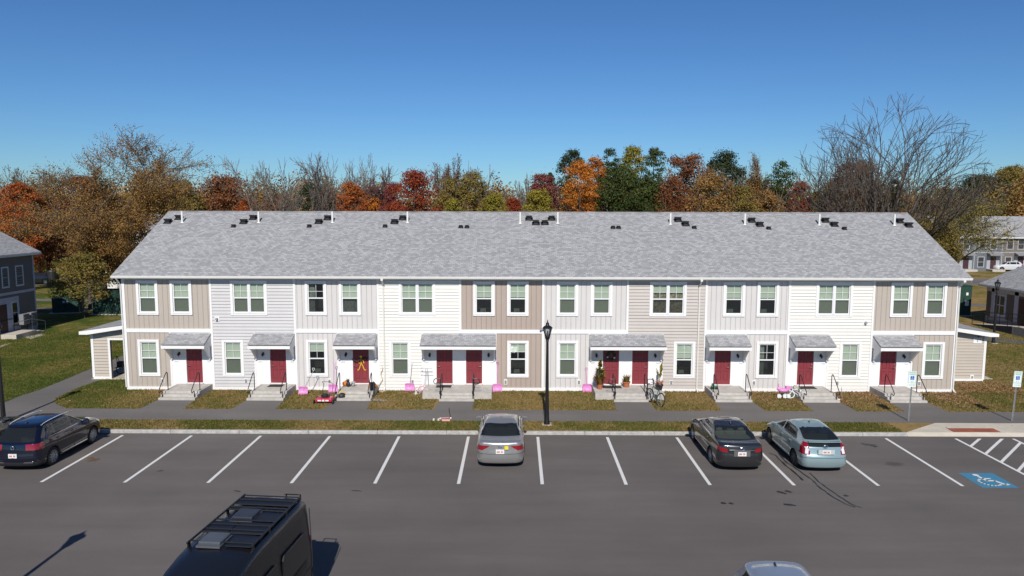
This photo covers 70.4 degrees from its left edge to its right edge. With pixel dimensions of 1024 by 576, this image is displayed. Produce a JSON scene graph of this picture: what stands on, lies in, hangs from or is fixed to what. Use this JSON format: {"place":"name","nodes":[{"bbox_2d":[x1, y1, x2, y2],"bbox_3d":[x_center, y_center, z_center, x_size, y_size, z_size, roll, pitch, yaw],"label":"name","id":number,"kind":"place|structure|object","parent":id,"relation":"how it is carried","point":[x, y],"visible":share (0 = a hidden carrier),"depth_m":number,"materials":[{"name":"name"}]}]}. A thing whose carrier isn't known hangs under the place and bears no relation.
{"place":"outdoors","nodes":[
{"label":"outdoors","id":0,"kind":"place"},
{"bbox_2d":[5,355,123,407],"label":"garden path","id":1,"kind":"structure","parent":0,"point":[45,397],"depth_m":37.99,"materials":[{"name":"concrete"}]},
{"bbox_2d":[140,400,194,408],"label":"porch path","id":2,"kind":"structure","parent":0,"point":[169,404],"depth_m":35.73,"materials":[{"name":"concrete"}]},
{"bbox_2d":[99,418,902,431],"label":"grass","id":3,"kind":"structure","parent":0,"point":[419,424],"depth_m":32.31,"materials":[{"name":"green plant"}]},
{"bbox_2d":[0,433,1023,575],"bbox_3d":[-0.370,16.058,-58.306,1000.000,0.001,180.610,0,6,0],"label":"parking lot","id":4,"kind":"structure","parent":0,"point":[416,509],"depth_m":23.88,"materials":[{"name":"grey asphalt"}]},
{"bbox_2d":[0,410,99,465],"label":"parked suv","id":5,"kind":"object","parent":4,"relation":"on","point":[42,439],"visible":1,"depth_m":27.42,"materials":[{"name":"black paint"}]},
{"bbox_2d":[163,494,312,575],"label":"cargo van","id":6,"kind":"object","parent":4,"relation":"on","point":[264,535],"visible":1,"depth_m":15.86,"materials":[{"name":"black paint"}]},
{"bbox_2d":[476,413,526,463],"bbox_3d":[-0.433,5.826,29.566,2.156,1.570,4.972,0,6,0],"label":"parked sedan","id":7,"kind":"object","parent":4,"relation":"on","point":[500,439],"visible":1,"depth_m":27.54,"materials":[{"name":"silver paint"}]},
{"bbox_2d":[99,429,907,435],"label":"kerb","id":8,"kind":"structure","parent":4,"relation":"on","point":[458,432],"depth_m":31.50,"materials":[{"name":"concrete"}]},
{"bbox_2d":[690,416,762,466],"bbox_3d":[8.516,5.889,29.236,2.138,1.555,4.897,0,6,0],"label":"parked sedan","id":9,"kind":"object","parent":4,"relation":"on","point":[729,441],"visible":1,"depth_m":27.55,"materials":[{"name":"grey paint"}]},
{"bbox_2d":[733,561,810,575],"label":"foreground car","id":10,"kind":"object","parent":4,"relation":"on","point":[769,568],"visible":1,"depth_m":16.64,"materials":[{"name":"silver paint"}]},
{"bbox_2d":[766,418,845,467],"bbox_3d":[11.604,5.903,29.031,2.080,1.585,4.591,0,6,0],"label":"parked hatchback","id":11,"kind":"object","parent":4,"relation":"on","point":[809,443],"visible":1,"depth_m":27.37,"materials":[{"name":"paint"}]},
{"bbox_2d":[907,423,1023,436],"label":"kerb ramp","id":12,"kind":"structure","parent":4,"relation":"on","point":[942,430],"depth_m":31.78,"materials":[{"name":"concrete"}]},
{"bbox_2d":[959,473,1018,487],"bbox_3d":[17.211,6.952,26.274,1.270,0.001,1.450,0,6,0],"label":"accessible marking","id":13,"kind":"object","parent":4,"relation":"on","point":[973,478],"visible":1,"depth_m":26.25,"materials":[{"name":"blue paint"}]},
{"bbox_2d":[0,245,1023,431],"bbox_3d":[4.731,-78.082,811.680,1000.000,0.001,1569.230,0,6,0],"label":"lawn","id":14,"kind":"structure","parent":0,"point":[71,322],"depth_m":43.16,"materials":[{"name":"green plant"}]},
{"bbox_2d":[0,232,45,338],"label":"side house","id":15,"kind":"structure","parent":14,"relation":"on","point":[17,288],"depth_m":55.70,"materials":[{"name":"grey"}]},
{"bbox_2d":[0,179,53,274],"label":"maple tree","id":16,"kind":"object","parent":14,"relation":"on","point":[17,187],"visible":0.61,"depth_m":83.31,"materials":[{"name":"orange plant"}]},
{"bbox_2d":[24,189,69,285],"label":"maple tree","id":17,"kind":"object","parent":14,"relation":"on","point":[47,254],"visible":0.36,"depth_m":87.85,"materials":[{"name":"brown plant"}]},
{"bbox_2d":[0,331,125,406],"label":"grass","id":18,"kind":"structure","parent":14,"relation":"on","point":[63,338],"depth_m":45.62,"materials":[{"name":"green plant"}]},
{"bbox_2d":[48,296,88,313],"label":"utility box","id":19,"kind":"object","parent":14,"relation":"on","point":[61,306],"visible":0.65,"depth_m":66.75,"materials":[{"name":"metal"}]},
{"bbox_2d":[47,250,113,317],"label":"tree","id":20,"kind":"object","parent":14,"relation":"on","point":[82,265],"visible":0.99,"depth_m":63.01,"materials":[{"name":"green plant"}]},
{"bbox_2d":[24,196,140,308],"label":"olive tree","id":21,"kind":"object","parent":14,"relation":"on","point":[109,254],"visible":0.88,"depth_m":68.39,"materials":[{"name":"brown plant"}]},
{"bbox_2d":[55,172,121,273],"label":"oak tree","id":22,"kind":"object","parent":14,"relation":"on","point":[69,205],"visible":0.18,"depth_m":98.50,"materials":[{"name":"brown plant"}]},
{"bbox_2d":[89,288,122,314],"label":"utility box","id":23,"kind":"object","parent":14,"relation":"on","point":[110,304],"visible":0.66,"depth_m":65.90,"materials":[{"name":"metal"}]},
{"bbox_2d":[1,124,231,287],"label":"tree","id":24,"kind":"object","parent":14,"relation":"on","point":[154,197],"visible":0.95,"depth_m":70.54,"materials":[{"name":"brown plant"}]},
{"bbox_2d":[162,178,209,210],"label":"oak tree","id":25,"kind":"object","parent":14,"relation":"on","point":[192,199],"visible":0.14,"depth_m":103.05,"materials":[{"name":"brown plant"}]},
{"bbox_2d":[194,170,259,210],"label":"oak tree","id":26,"kind":"object","parent":14,"relation":"on","point":[223,194],"visible":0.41,"depth_m":106.15,"materials":[{"name":"brown plant"}]},
{"bbox_2d":[219,156,287,210],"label":"bare tree","id":27,"kind":"object","parent":14,"relation":"on","point":[253,196],"visible":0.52,"depth_m":89.15,"materials":[{"name":"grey plant"}]},
{"bbox_2d":[249,159,308,210],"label":"bare tree","id":28,"kind":"object","parent":14,"relation":"on","point":[288,199],"visible":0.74,"depth_m":87.39,"materials":[{"name":"grey plant"}]},
{"bbox_2d":[301,154,336,210],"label":"bare tree","id":29,"kind":"object","parent":14,"relation":"on","point":[325,187],"visible":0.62,"depth_m":90.12,"materials":[{"name":"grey plant"}]},
{"bbox_2d":[290,152,357,210],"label":"bare tree","id":30,"kind":"object","parent":14,"relation":"on","point":[316,180],"visible":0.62,"depth_m":89.90,"materials":[{"name":"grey plant"}]},
{"bbox_2d":[336,180,368,210],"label":"maple tree","id":31,"kind":"object","parent":14,"relation":"on","point":[348,198],"visible":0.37,"depth_m":85.01,"materials":[{"name":"orange plant"}]},
{"bbox_2d":[361,167,391,210],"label":"bare tree","id":32,"kind":"object","parent":14,"relation":"on","point":[374,191],"visible":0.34,"depth_m":88.92,"materials":[{"name":"brown plant"}]},
{"bbox_2d":[383,168,442,211],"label":"maple tree","id":33,"kind":"object","parent":14,"relation":"on","point":[414,181],"visible":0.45,"depth_m":82.39,"materials":[{"name":"red plant"}]},
{"bbox_2d":[429,154,467,210],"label":"bare tree","id":34,"kind":"object","parent":14,"relation":"on","point":[447,174],"visible":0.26,"depth_m":96.26,"materials":[{"name":"brown plant"}]},
{"bbox_2d":[430,167,472,210],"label":"olive tree","id":35,"kind":"object","parent":14,"relation":"on","point":[449,184],"visible":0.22,"depth_m":86.83,"materials":[{"name":"green plant"}]},
{"bbox_2d":[445,163,495,210],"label":"olive tree","id":36,"kind":"object","parent":14,"relation":"on","point":[470,179],"visible":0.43,"depth_m":88.44,"materials":[{"name":"green plant"}]},
{"bbox_2d":[482,191,509,211],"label":"yellow tree","id":37,"kind":"object","parent":14,"relation":"on","point":[490,199],"visible":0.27,"depth_m":82.93,"materials":[{"name":"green plant"}]},
{"bbox_2d":[0,163,1023,262],"bbox_3d":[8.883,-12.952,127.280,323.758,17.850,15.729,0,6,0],"label":"distant wood","id":38,"kind":"object","parent":14,"relation":"on","point":[1017,208],"visible":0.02,"depth_m":126.19,"materials":[{"name":"brown plant"}]},
{"bbox_2d":[521,186,555,211],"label":"yellow tree","id":39,"kind":"object","parent":14,"relation":"on","point":[536,197],"visible":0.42,"depth_m":80.82,"materials":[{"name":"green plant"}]},
{"bbox_2d":[79,211,998,402],"bbox_3d":[1.718,0.264,43.302,51.528,9.576,15.076,0,6,0],"label":"townhouse row","id":40,"kind":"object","parent":14,"relation":"on","point":[735,306],"visible":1,"depth_m":38.40,"materials":[{"name":"white plastic"}]},
{"bbox_2d":[135,280,158,314],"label":"window","id":41,"kind":"structure","parent":40,"relation":"in","point":[147,290],"depth_m":38.25,"materials":[{"name":"white plastic"}]},
{"bbox_2d":[137,340,160,375],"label":"window","id":42,"kind":"structure","parent":40,"relation":"in","point":[149,351],"depth_m":38.60,"materials":[{"name":"white plastic"}]},
{"bbox_2d":[169,280,192,314],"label":"window","id":43,"kind":"structure","parent":40,"relation":"in","point":[181,293],"depth_m":38.25,"materials":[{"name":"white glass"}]},
{"bbox_2d":[184,349,204,383],"bbox_3d":[-16.865,4.034,38.630,1.010,2.100,0.152,0,6,0],"label":"door","id":44,"kind":"structure","parent":40,"relation":"in","point":[194,358],"depth_m":38.65,"materials":[{"name":"red metal"}]},
{"bbox_2d":[222,340,244,376],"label":"window","id":45,"kind":"structure","parent":40,"relation":"in","point":[232,350],"depth_m":38.58,"materials":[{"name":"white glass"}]},
{"bbox_2d":[230,281,267,314],"bbox_3d":[-13.833,0.517,38.222,1.950,1.832,0.182,0,6,0],"label":"window","id":46,"kind":"structure","parent":40,"relation":"in","point":[247,297],"depth_m":38.24,"materials":[{"name":"white plastic"}]},
{"bbox_2d":[268,349,287,383],"bbox_3d":[-12.409,4.047,38.605,1.010,2.100,0.152,0,6,0],"label":"door","id":47,"kind":"structure","parent":40,"relation":"in","point":[278,358],"depth_m":38.62,"materials":[{"name":"red metal"}]},
{"bbox_2d":[304,281,326,315],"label":"window","id":48,"kind":"structure","parent":40,"relation":"in","point":[310,297],"depth_m":38.18,"materials":[{"name":"white plastic"}]},
{"bbox_2d":[306,340,327,376],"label":"window","id":49,"kind":"structure","parent":40,"relation":"in","point":[314,345],"depth_m":38.52,"materials":[{"name":"white plastic"}]},
{"bbox_2d":[338,281,360,315],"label":"window","id":50,"kind":"structure","parent":40,"relation":"in","point":[350,296],"depth_m":38.20,"materials":[{"name":"white plastic"}]},
{"bbox_2d":[351,349,370,383],"bbox_3d":[-8.013,4.060,38.581,1.010,2.100,0.152,0,6,0],"label":"door","id":51,"kind":"structure","parent":40,"relation":"in","point":[360,376],"depth_m":38.60,"materials":[{"name":"red metal"}]},
{"bbox_2d":[389,340,410,376],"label":"window","id":52,"kind":"structure","parent":40,"relation":"in","point":[399,350],"depth_m":38.53,"materials":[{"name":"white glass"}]},
{"bbox_2d":[398,281,435,315],"bbox_3d":[-4.978,0.543,38.173,1.950,1.832,0.182,0,6,0],"label":"window","id":53,"kind":"structure","parent":40,"relation":"in","point":[417,298],"depth_m":38.19,"materials":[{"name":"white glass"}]},
{"bbox_2d":[435,350,453,383],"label":"door","id":54,"kind":"structure","parent":40,"relation":"in","point":[444,359],"depth_m":38.57,"materials":[{"name":"red wood"}]},
{"bbox_2d":[464,350,483,384],"bbox_3d":[-2.010,4.077,38.548,1.010,2.100,0.152,0,6,0],"label":"door","id":55,"kind":"structure","parent":40,"relation":"in","point":[474,359],"depth_m":38.56,"materials":[{"name":"red wood"}]},
{"bbox_2d":[473,281,494,315],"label":"window","id":56,"kind":"structure","parent":40,"relation":"in","point":[480,288],"depth_m":38.14,"materials":[{"name":"white plastic"}]},
{"bbox_2d":[507,281,528,315],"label":"window","id":57,"kind":"structure","parent":40,"relation":"in","point":[514,288],"depth_m":38.13,"materials":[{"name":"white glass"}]},
{"bbox_2d":[507,341,528,377],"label":"window","id":58,"kind":"structure","parent":40,"relation":"in","point":[512,346],"depth_m":38.47,"materials":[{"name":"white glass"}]},
{"bbox_2d":[556,281,577,315],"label":"window","id":59,"kind":"structure","parent":40,"relation":"in","point":[567,291],"depth_m":38.13,"materials":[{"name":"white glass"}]},
{"bbox_2d":[556,341,577,377],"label":"window","id":60,"kind":"structure","parent":40,"relation":"in","point":[567,351],"depth_m":38.49,"materials":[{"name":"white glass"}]},
{"bbox_2d":[590,282,612,315],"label":"window","id":61,"kind":"structure","parent":40,"relation":"in","point":[601,292],"depth_m":38.12,"materials":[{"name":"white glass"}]},
{"bbox_2d":[601,350,620,384],"bbox_3d":[5.237,4.098,38.508,1.010,2.100,0.152,0,6,0],"label":"door","id":62,"kind":"structure","parent":40,"relation":"in","point":[611,367],"depth_m":38.53,"materials":[{"name":"red metal"}]},
{"bbox_2d":[630,350,649,384],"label":"door","id":63,"kind":"structure","parent":40,"relation":"in","point":[640,359],"depth_m":38.52,"materials":[{"name":"red metal"}]},
{"bbox_2d":[649,282,686,316],"bbox_3d":[8.175,0.577,38.130,1.950,1.832,0.242,0,6,0],"label":"window","id":64,"kind":"structure","parent":40,"relation":"in","point":[666,297],"depth_m":38.11,"materials":[{"name":"white plastic"}]},
{"bbox_2d":[673,341,695,377],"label":"window","id":65,"kind":"structure","parent":40,"relation":"in","point":[682,349],"depth_m":38.42,"materials":[{"name":"white plastic"}]},
{"bbox_2d":[712,351,732,384],"bbox_3d":[11.136,4.115,38.475,1.010,2.100,0.152,0,6,0],"label":"door","id":66,"kind":"structure","parent":40,"relation":"in","point":[722,360],"depth_m":38.49,"materials":[{"name":"red metal"}]},
{"bbox_2d":[722,282,745,316],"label":"window","id":67,"kind":"structure","parent":40,"relation":"in","point":[730,289],"depth_m":38.06,"materials":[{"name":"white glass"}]},
{"bbox_2d":[755,342,778,378],"bbox_3d":[13.461,3.798,38.447,1.160,1.971,0.242,0,6,0],"label":"window","id":68,"kind":"structure","parent":40,"relation":"in","point":[760,352],"depth_m":38.38,"materials":[{"name":"white plastic"}]},
{"bbox_2d":[756,282,779,316],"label":"window","id":69,"kind":"structure","parent":40,"relation":"in","point":[767,290],"depth_m":38.06,"materials":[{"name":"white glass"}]},
{"bbox_2d":[795,351,815,385],"bbox_3d":[15.510,4.127,38.450,1.010,2.100,0.152,0,6,0],"label":"door","id":70,"kind":"structure","parent":40,"relation":"in","point":[805,360],"depth_m":38.47,"materials":[{"name":"red metal"}]},
{"bbox_2d":[815,282,853,316],"bbox_3d":[16.860,0.605,38.052,1.950,1.832,0.182,0,6,0],"label":"window","id":71,"kind":"structure","parent":40,"relation":"in","point":[833,299],"depth_m":38.07,"materials":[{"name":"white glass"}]},
{"bbox_2d":[838,342,861,378],"bbox_3d":[17.837,3.814,38.393,1.160,1.971,0.182,0,6,0],"label":"window","id":72,"kind":"structure","parent":40,"relation":"in","point":[849,356],"depth_m":38.40,"materials":[{"name":"white glass"}]},
{"bbox_2d":[877,351,898,385],"bbox_3d":[19.869,4.140,38.426,1.010,2.100,0.152,0,6,0],"label":"door","id":73,"kind":"structure","parent":40,"relation":"in","point":[888,360],"depth_m":38.44,"materials":[{"name":"red wood"}]},
{"bbox_2d":[889,282,913,316],"bbox_3d":[20.362,0.615,38.032,1.160,1.832,0.182,0,6,0],"label":"window","id":74,"kind":"structure","parent":40,"relation":"in","point":[901,292],"depth_m":38.03,"materials":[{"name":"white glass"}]},
{"bbox_2d":[921,342,944,378],"bbox_3d":[22.200,3.826,38.368,1.160,1.971,0.182,0,6,0],"label":"window","id":75,"kind":"structure","parent":40,"relation":"in","point":[932,356],"depth_m":38.38,"materials":[{"name":"white glass"}]},
{"bbox_2d":[923,282,947,316],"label":"window","id":76,"kind":"structure","parent":40,"relation":"in","point":[935,293],"depth_m":38.02,"materials":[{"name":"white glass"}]},
{"bbox_2d":[524,173,562,211],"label":"maple tree","id":77,"kind":"object","parent":14,"relation":"on","point":[543,178],"visible":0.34,"depth_m":86.70,"materials":[{"name":"red plant"}]},
{"bbox_2d":[542,320,552,425],"bbox_3d":[1.566,3.769,32.306,0.450,4.830,0.450,0,6,0],"label":"street lamp","id":78,"kind":"object","parent":14,"relation":"on","point":[547,338],"visible":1,"depth_m":32.27,"materials":[{"name":"black metal"}]},
{"bbox_2d":[133,389,995,410],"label":"fallen leaves","id":79,"kind":"object","parent":14,"relation":"on","point":[944,393],"visible":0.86,"depth_m":37.22,"materials":[{"name":"brown plant"}]},
{"bbox_2d":[554,148,587,211],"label":"green tree","id":80,"kind":"object","parent":14,"relation":"on","point":[572,155],"visible":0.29,"depth_m":102.06,"materials":[{"name":"green plant"}]},
{"bbox_2d":[560,157,599,211],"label":"orange tree","id":81,"kind":"object","parent":14,"relation":"on","point":[581,168],"visible":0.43,"depth_m":82.68,"materials":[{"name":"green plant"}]},
{"bbox_2d":[575,155,608,211],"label":"orange tree","id":82,"kind":"object","parent":14,"relation":"on","point":[595,164],"visible":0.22,"depth_m":88.44,"materials":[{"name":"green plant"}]},
{"bbox_2d":[589,161,653,211],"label":"green tree","id":83,"kind":"object","parent":14,"relation":"on","point":[618,189],"visible":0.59,"depth_m":84.00,"materials":[{"name":"green plant"}]},
{"bbox_2d":[613,144,647,211],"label":"olive tree","id":84,"kind":"object","parent":14,"relation":"on","point":[635,151],"visible":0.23,"depth_m":98.20,"materials":[{"name":"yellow plant"}]},
{"bbox_2d":[625,176,670,211],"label":"green tree","id":85,"kind":"object","parent":14,"relation":"on","point":[650,186],"visible":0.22,"depth_m":86.52,"materials":[{"name":"green plant"}]},
{"bbox_2d":[641,146,667,211],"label":"olive tree","id":86,"kind":"object","parent":14,"relation":"on","point":[654,153],"visible":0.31,"depth_m":96.35,"materials":[{"name":"green plant"}]},
{"bbox_2d":[649,174,693,211],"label":"oak tree","id":87,"kind":"object","parent":14,"relation":"on","point":[675,184],"visible":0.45,"depth_m":86.57,"materials":[{"name":"brown plant"}]},
{"bbox_2d":[661,152,714,211],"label":"oak tree","id":88,"kind":"object","parent":14,"relation":"on","point":[687,171],"visible":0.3,"depth_m":93.81,"materials":[{"name":"brown plant"}]},
{"bbox_2d":[682,164,739,211],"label":"twiggy tree","id":89,"kind":"object","parent":14,"relation":"on","point":[712,185],"visible":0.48,"depth_m":82.47,"materials":[{"name":"brown plant"}]},
{"bbox_2d":[698,147,746,211],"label":"oak tree","id":90,"kind":"object","parent":14,"relation":"on","point":[726,162],"visible":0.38,"depth_m":95.64,"materials":[{"name":"green plant"}]},
{"bbox_2d":[720,170,761,211],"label":"olive tree","id":91,"kind":"object","parent":14,"relation":"on","point":[741,200],"visible":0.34,"depth_m":82.55,"materials":[{"name":"yellow plant"}]},
{"bbox_2d":[741,152,782,211],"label":"airy tree","id":92,"kind":"object","parent":14,"relation":"on","point":[752,180],"visible":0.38,"depth_m":92.19,"materials":[{"name":"brown plant"}]},
{"bbox_2d":[746,175,789,211],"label":"twiggy tree","id":93,"kind":"object","parent":14,"relation":"on","point":[764,199],"visible":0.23,"depth_m":84.84,"materials":[{"name":"orange plant"}]},
{"bbox_2d":[758,159,797,211],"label":"green tree","id":94,"kind":"object","parent":14,"relation":"on","point":[777,184],"visible":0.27,"depth_m":90.29,"materials":[{"name":"green plant"}]},
{"bbox_2d":[823,159,889,211],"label":"oak tree","id":95,"kind":"object","parent":14,"relation":"on","point":[838,179],"visible":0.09,"depth_m":82.02,"materials":[{"name":"brown plant"}]},
{"bbox_2d":[770,92,1008,237],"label":"bare fan tree","id":96,"kind":"object","parent":14,"relation":"on","point":[874,200],"visible":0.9,"depth_m":71.26,"materials":[{"name":"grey plant"}]},
{"bbox_2d":[913,212,969,263],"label":"olive tree","id":97,"kind":"object","parent":14,"relation":"on","point":[946,242],"visible":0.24,"depth_m":70.68,"materials":[{"name":"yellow plant"}]},
{"bbox_2d":[901,185,1023,261],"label":"yellow tree","id":98,"kind":"object","parent":14,"relation":"on","point":[974,219],"visible":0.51,"depth_m":80.67,"materials":[{"name":"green plant"}]},
{"bbox_2d":[928,216,1023,271],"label":"townhouses","id":99,"kind":"structure","parent":14,"relation":"on","point":[977,262],"depth_m":115.68,"materials":[{"name":"white"}]},
{"bbox_2d":[972,312,1023,336],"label":"railing","id":100,"kind":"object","parent":14,"relation":"on","point":[1014,330],"depth_m":57.49,"materials":[{"name":"metal"}]},
{"bbox_2d":[978,265,1023,325],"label":"community house","id":101,"kind":"structure","parent":14,"relation":"on","point":[1010,294],"depth_m":60.89,"materials":[{"name":"concrete"}]},
{"bbox_2d":[985,164,1023,203],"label":"green tree","id":102,"kind":"object","parent":14,"relation":"on","point":[1009,172],"visible":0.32,"depth_m":143.00,"materials":[{"name":"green plant"}]},
{"bbox_2d":[0,408,1023,422],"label":"sidewalk","id":103,"kind":"structure","parent":0,"point":[594,415],"depth_m":34.04,"materials":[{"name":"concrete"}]},
{"bbox_2d":[0,0,1023,210],"label":"sky","id":104,"kind":"structure","parent":0,"point":[508,86],"materials":[{"name":"blue"}]},
{"bbox_2d":[54,388,1023,411],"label":"grass","id":105,"kind":"structure","parent":0,"point":[522,403],"depth_m":36.45,"materials":[{"name":"green plant"}]},
{"bbox_2d":[715,402,764,410],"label":"porch path","id":106,"kind":"structure","parent":0,"point":[737,406],"depth_m":35.60,"materials":[{"name":"concrete"}]},
{"bbox_2d":[959,284,973,315],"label":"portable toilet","id":107,"kind":"object","parent":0,"point":[965,300],"visible":0.6,"depth_m":66.20,"materials":[{"name":"plastic"}]},
{"bbox_2d":[954,327,1023,410],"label":"grass","id":108,"kind":"structure","parent":0,"point":[1015,353],"depth_m":45.62,"materials":[{"name":"green plant"}]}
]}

